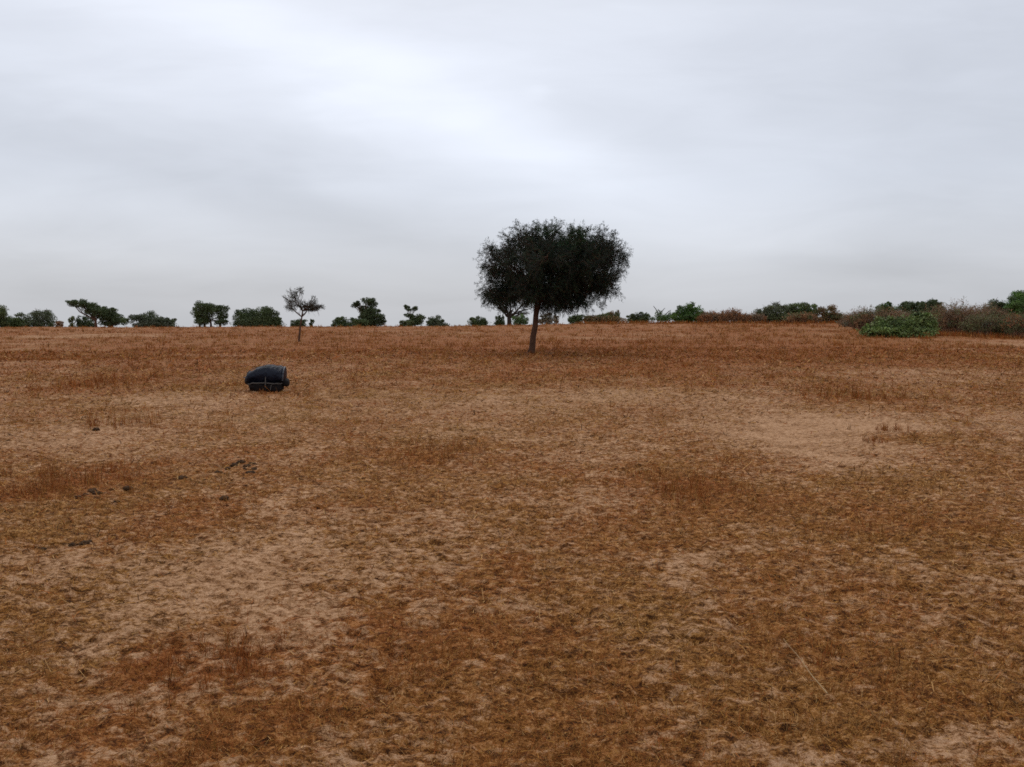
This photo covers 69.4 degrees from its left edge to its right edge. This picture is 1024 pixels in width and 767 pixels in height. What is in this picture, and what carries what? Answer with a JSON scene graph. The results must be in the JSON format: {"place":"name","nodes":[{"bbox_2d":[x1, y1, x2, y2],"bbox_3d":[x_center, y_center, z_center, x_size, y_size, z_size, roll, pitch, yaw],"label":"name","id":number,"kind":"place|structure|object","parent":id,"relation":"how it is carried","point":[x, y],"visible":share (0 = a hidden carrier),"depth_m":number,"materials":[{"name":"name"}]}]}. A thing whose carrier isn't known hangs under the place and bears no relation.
{"place":"outdoors","nodes":[
{"label":"outdoors","id":0,"kind":"place"},
{"bbox_2d":[0,318,1023,766],"bbox_3d":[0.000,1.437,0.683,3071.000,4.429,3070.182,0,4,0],"label":"ground","id":1,"kind":"structure","parent":0,"point":[794,431],"depth_m":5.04,"materials":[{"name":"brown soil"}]},
{"bbox_2d":[0,305,9,326],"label":"leafy tree","id":2,"kind":"object","parent":1,"relation":"on","point":[3,317],"visible":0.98,"depth_m":134.31,"materials":[{"name":"green plant"}]},
{"bbox_2d":[7,315,25,326],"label":"bush","id":3,"kind":"object","parent":1,"relation":"on","point":[14,322],"visible":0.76,"depth_m":139.38,"materials":[{"name":"green plant"}]},
{"bbox_2d":[13,308,56,326],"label":"bush","id":4,"kind":"object","parent":1,"relation":"on","point":[37,321],"visible":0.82,"depth_m":148.56,"materials":[{"name":"green plant"}]},
{"bbox_2d":[55,321,63,326],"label":"bush","id":5,"kind":"object","parent":1,"relation":"on","point":[58,323],"visible":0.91,"depth_m":139.24,"materials":[{"name":"brown plant"}]},
{"bbox_2d":[68,316,75,326],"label":"bush","id":6,"kind":"object","parent":1,"relation":"on","point":[72,318],"visible":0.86,"depth_m":149.55,"materials":[{"name":"green plant"}]},
{"bbox_2d":[79,540,90,544],"bbox_3d":[-3.157,1.180,5.469,0.070,0.040,0.081,1,4,15],"label":"dung clod","id":7,"kind":"object","parent":1,"relation":"on","point":[84,543],"visible":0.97,"depth_m":5.45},
{"bbox_2d":[65,298,104,326],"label":"flat crowned tree","id":8,"kind":"object","parent":1,"relation":"on","point":[92,308],"visible":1,"depth_m":136.90,"materials":[{"name":"green plant"}]},
{"bbox_2d":[75,315,94,326],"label":"bush","id":9,"kind":"object","parent":1,"relation":"on","point":[83,321],"visible":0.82,"depth_m":151.00,"materials":[{"name":"green plant"}]},
{"bbox_2d":[92,491,103,494],"bbox_3d":[-4.023,1.068,7.188,0.110,0.054,0.090,0,4,-2],"label":"dung clod","id":10,"kind":"object","parent":1,"relation":"on","point":[98,493],"visible":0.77,"depth_m":7.16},
{"bbox_2d":[96,306,129,326],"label":"wedge tree","id":11,"kind":"object","parent":1,"relation":"on","point":[109,319],"visible":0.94,"depth_m":138.95,"materials":[{"name":"green plant"}]},
{"bbox_2d":[122,486,132,489],"bbox_3d":[-3.839,1.044,7.395,0.094,0.044,0.078,0,4,2],"label":"dung clod","id":12,"kind":"object","parent":1,"relation":"on","point":[126,488],"visible":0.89,"depth_m":7.37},
{"bbox_2d":[128,310,176,326],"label":"bush","id":13,"kind":"object","parent":1,"relation":"on","point":[152,318],"visible":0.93,"depth_m":143.96,"materials":[{"name":"green plant"}]},
{"bbox_2d":[178,475,188,479],"bbox_3d":[-3.503,1.003,7.857,0.091,0.052,0.099,3,5,34],"label":"dung clod","id":14,"kind":"object","parent":1,"relation":"on","point":[181,476],"visible":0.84,"depth_m":7.83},
{"bbox_2d":[190,300,229,326],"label":"round tree","id":15,"kind":"object","parent":1,"relation":"on","point":[208,310],"visible":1,"depth_m":130.71,"materials":[{"name":"green plant"}]},
{"bbox_2d":[219,495,229,500],"bbox_3d":[-2.689,1.071,6.908,0.083,0.055,0.098,0,4,3],"label":"dung clod","id":16,"kind":"object","parent":1,"relation":"on","point":[223,497],"visible":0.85,"depth_m":6.88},
{"bbox_2d":[229,305,286,326],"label":"bush","id":17,"kind":"object","parent":1,"relation":"on","point":[255,317],"visible":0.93,"depth_m":134.79,"materials":[{"name":"green plant"}]},
{"bbox_2d":[243,364,289,391],"bbox_3d":[-6.028,-0.118,18.148,1.087,0.707,0.630,-1,4,-9],"label":"travel bag","id":18,"kind":"object","parent":1,"relation":"on","point":[271,378],"visible":0.95,"depth_m":17.91,"materials":[{"name":"blue fabric"}]},
{"bbox_2d":[290,319,306,326],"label":"bush","id":19,"kind":"object","parent":1,"relation":"on","point":[296,323],"visible":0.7,"depth_m":149.26,"materials":[{"name":"green plant"}]},
{"bbox_2d":[281,286,325,341],"bbox_3d":[-14.805,-4.887,52.360,3.167,4.064,1.793,0,4,0],"label":"young tree","id":20,"kind":"object","parent":1,"relation":"on","point":[305,306],"visible":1,"depth_m":52.35,"materials":[{"name":"green plant"}]},
{"bbox_2d":[330,316,354,326],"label":"bush","id":21,"kind":"object","parent":1,"relation":"on","point":[339,321],"visible":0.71,"depth_m":141.02,"materials":[{"name":"green plant"}]},
{"bbox_2d":[353,318,369,326],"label":"bush","id":22,"kind":"object","parent":1,"relation":"on","point":[363,322],"visible":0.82,"depth_m":132.22,"materials":[{"name":"green plant"}]},
{"bbox_2d":[350,297,386,325],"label":"layered tree","id":23,"kind":"object","parent":1,"relation":"on","point":[367,310],"visible":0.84,"depth_m":136.95,"materials":[{"name":"green plant"}]},
{"bbox_2d":[399,320,413,326],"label":"bush","id":24,"kind":"object","parent":1,"relation":"on","point":[403,323],"visible":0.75,"depth_m":135.04,"materials":[{"name":"green plant"}]},
{"bbox_2d":[403,304,425,325],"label":"tufted tree","id":25,"kind":"object","parent":1,"relation":"on","point":[417,320],"visible":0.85,"depth_m":139.14,"materials":[{"name":"green plant"}]},
{"bbox_2d":[426,315,449,325],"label":"bush","id":26,"kind":"object","parent":1,"relation":"on","point":[432,321],"visible":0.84,"depth_m":141.32,"materials":[{"name":"green plant"}]},
{"bbox_2d":[467,315,491,325],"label":"bush","id":27,"kind":"object","parent":1,"relation":"on","point":[481,321],"visible":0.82,"depth_m":141.10,"materials":[{"name":"green plant"}]},
{"bbox_2d":[493,315,504,324],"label":"bush","id":28,"kind":"object","parent":1,"relation":"on","point":[499,321],"visible":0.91,"depth_m":124.42,"materials":[{"name":"green plant"}]},
{"bbox_2d":[488,296,530,324],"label":"forked tree","id":29,"kind":"object","parent":1,"relation":"on","point":[509,321],"visible":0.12,"depth_m":117.41,"materials":[{"name":"green plant"}]},
{"bbox_2d":[512,314,528,324],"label":"bush","id":30,"kind":"object","parent":1,"relation":"on","point":[519,319],"visible":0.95,"depth_m":111.29,"materials":[{"name":"green plant"}]},
{"bbox_2d":[538,314,558,323],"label":"bush","id":31,"kind":"object","parent":1,"relation":"on","point":[542,320],"visible":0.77,"depth_m":121.43,"materials":[{"name":"green plant"}]},
{"bbox_2d":[473,216,633,352],"bbox_3d":[1.998,-4.468,34.669,7.356,6.397,7.186,-3,5,-31],"label":"thorn tree","id":32,"kind":"object","parent":1,"relation":"on","point":[568,273],"visible":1,"depth_m":33.49,"materials":[{"name":"green plant"}]},
{"bbox_2d":[567,314,584,323],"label":"bush","id":33,"kind":"object","parent":1,"relation":"on","point":[573,319],"visible":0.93,"depth_m":111.29,"materials":[{"name":"green plant"}]},
{"bbox_2d":[582,310,626,322],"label":"bush","id":34,"kind":"object","parent":1,"relation":"on","point":[611,316],"visible":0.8,"depth_m":110.99,"materials":[{"name":"green plant"}]},
{"bbox_2d":[626,311,650,322],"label":"bush","id":35,"kind":"object","parent":1,"relation":"on","point":[641,316],"visible":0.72,"depth_m":109.18,"materials":[{"name":"green plant"}]},
{"bbox_2d":[648,307,671,321],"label":"spiky shrub","id":36,"kind":"object","parent":1,"relation":"on","point":[659,316],"visible":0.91,"depth_m":108.38,"materials":[{"name":"green plant"}]},
{"bbox_2d":[669,301,703,322],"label":"leafy tree","id":37,"kind":"object","parent":1,"relation":"on","point":[685,313],"visible":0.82,"depth_m":107.15,"materials":[{"name":"green plant"}]},
{"bbox_2d":[696,310,719,322],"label":"dry shrub","id":38,"kind":"object","parent":1,"relation":"on","point":[710,316],"visible":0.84,"depth_m":104.98,"materials":[{"name":"brown plant"}]},
{"bbox_2d":[716,307,749,322],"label":"dry shrub","id":39,"kind":"object","parent":1,"relation":"on","point":[733,315],"visible":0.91,"depth_m":103.71,"materials":[{"name":"brown plant"}]},
{"bbox_2d":[744,311,767,322],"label":"dry shrub","id":40,"kind":"object","parent":1,"relation":"on","point":[756,317],"visible":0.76,"depth_m":103.91,"materials":[{"name":"brown plant"}]},
{"bbox_2d":[753,302,793,322],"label":"bush","id":41,"kind":"object","parent":1,"relation":"on","point":[772,315],"visible":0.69,"depth_m":105.30,"materials":[{"name":"green plant"}]},
{"bbox_2d":[782,310,821,322],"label":"dry shrub","id":42,"kind":"object","parent":1,"relation":"on","point":[801,316],"visible":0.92,"depth_m":100.58,"materials":[{"name":"brown plant"}]},
{"bbox_2d":[784,302,819,315],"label":"bush","id":43,"kind":"object","parent":1,"relation":"on","point":[798,307],"visible":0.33,"depth_m":105.93,"materials":[{"name":"green plant"}]},
{"bbox_2d":[783,638,827,693],"bbox_3d":[1.346,1.295,3.418,0.012,0.016,0.531,0,4,1],"label":"dry stalk","id":44,"kind":"object","parent":1,"relation":"on","point":[809,671],"visible":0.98,"depth_m":3.32,"materials":[{"name":"plant"}]},
{"bbox_2d":[812,304,845,322],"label":"bush","id":45,"kind":"object","parent":1,"relation":"on","point":[833,314],"visible":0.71,"depth_m":104.07,"materials":[{"name":"green plant"}]},
{"bbox_2d":[835,315,863,326],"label":"dry shrub","id":46,"kind":"object","parent":1,"relation":"on","point":[844,322],"visible":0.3,"depth_m":81.54,"materials":[{"name":"brown plant"}]},
{"bbox_2d":[842,305,890,328],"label":"dry shrub","id":47,"kind":"object","parent":1,"relation":"on","point":[856,320],"visible":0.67,"depth_m":73.24,"materials":[{"name":"brown plant"}]},
{"bbox_2d":[874,301,898,315],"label":"leafy tree","id":48,"kind":"object","parent":1,"relation":"on","point":[887,304],"visible":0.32,"depth_m":91.33,"materials":[{"name":"green plant"}]},
{"bbox_2d":[876,307,912,319],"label":"dry shrub","id":49,"kind":"object","parent":1,"relation":"on","point":[890,314],"visible":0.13,"depth_m":71.53,"materials":[{"name":"brown plant"}]},
{"bbox_2d":[855,311,941,337],"bbox_3d":[29.189,-4.467,56.213,6.577,2.063,4.621,0,4,0],"label":"sprawling bush","id":50,"kind":"object","parent":1,"relation":"on","point":[916,323],"visible":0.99,"depth_m":55.34,"materials":[{"name":"green plant"}]},
{"bbox_2d":[894,309,920,321],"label":"dry shrub","id":51,"kind":"object","parent":1,"relation":"on","point":[909,312],"visible":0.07,"depth_m":65.54,"materials":[{"name":"brown plant"}]},
{"bbox_2d":[896,301,918,313],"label":"leafy tree","id":52,"kind":"object","parent":1,"relation":"on","point":[907,305],"visible":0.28,"depth_m":89.18,"materials":[{"name":"green plant"}]},
{"bbox_2d":[915,298,946,312],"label":"leafy tree","id":53,"kind":"object","parent":1,"relation":"on","point":[930,303],"visible":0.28,"depth_m":87.24,"materials":[{"name":"green plant"}]},
{"bbox_2d":[920,297,983,334],"bbox_3d":[37.306,-5.747,62.702,5.255,3.330,5.190,0,4,0],"label":"dry shrub","id":54,"kind":"object","parent":1,"relation":"on","point":[948,319],"visible":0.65,"depth_m":62.07,"materials":[{"name":"brown plant"}]},
{"bbox_2d":[956,311,1004,335],"bbox_3d":[37.263,-4.739,58.883,3.578,2.143,3.048,0,4,0],"label":"dry shrub","id":55,"kind":"object","parent":1,"relation":"on","point":[984,325],"visible":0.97,"depth_m":58.33,"materials":[{"name":"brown plant"}]},
{"bbox_2d":[965,302,1016,319],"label":"dry shrub","id":56,"kind":"object","parent":1,"relation":"on","point":[999,313],"visible":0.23,"depth_m":69.01,"materials":[{"name":"brown plant"}]},
{"bbox_2d":[984,297,1005,312],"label":"bush","id":57,"kind":"object","parent":1,"relation":"on","point":[1001,304],"visible":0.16,"depth_m":71.42,"materials":[{"name":"green plant"}]},
{"bbox_2d":[994,310,1023,337],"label":"dry shrub","id":58,"kind":"object","parent":1,"relation":"on","point":[1014,326],"visible":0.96,"depth_m":57.35,"materials":[{"name":"brown plant"}]},
{"bbox_2d":[1003,290,1023,331],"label":"leafy tree","id":59,"kind":"object","parent":1,"relation":"on","point":[1015,299],"visible":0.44,"depth_m":69.41,"materials":[{"name":"green plant"}]},
{"bbox_2d":[0,0,1023,326],"label":"sky","id":60,"kind":"structure","parent":0,"point":[163,157],"materials":[{"name":"grey"}]}
]}

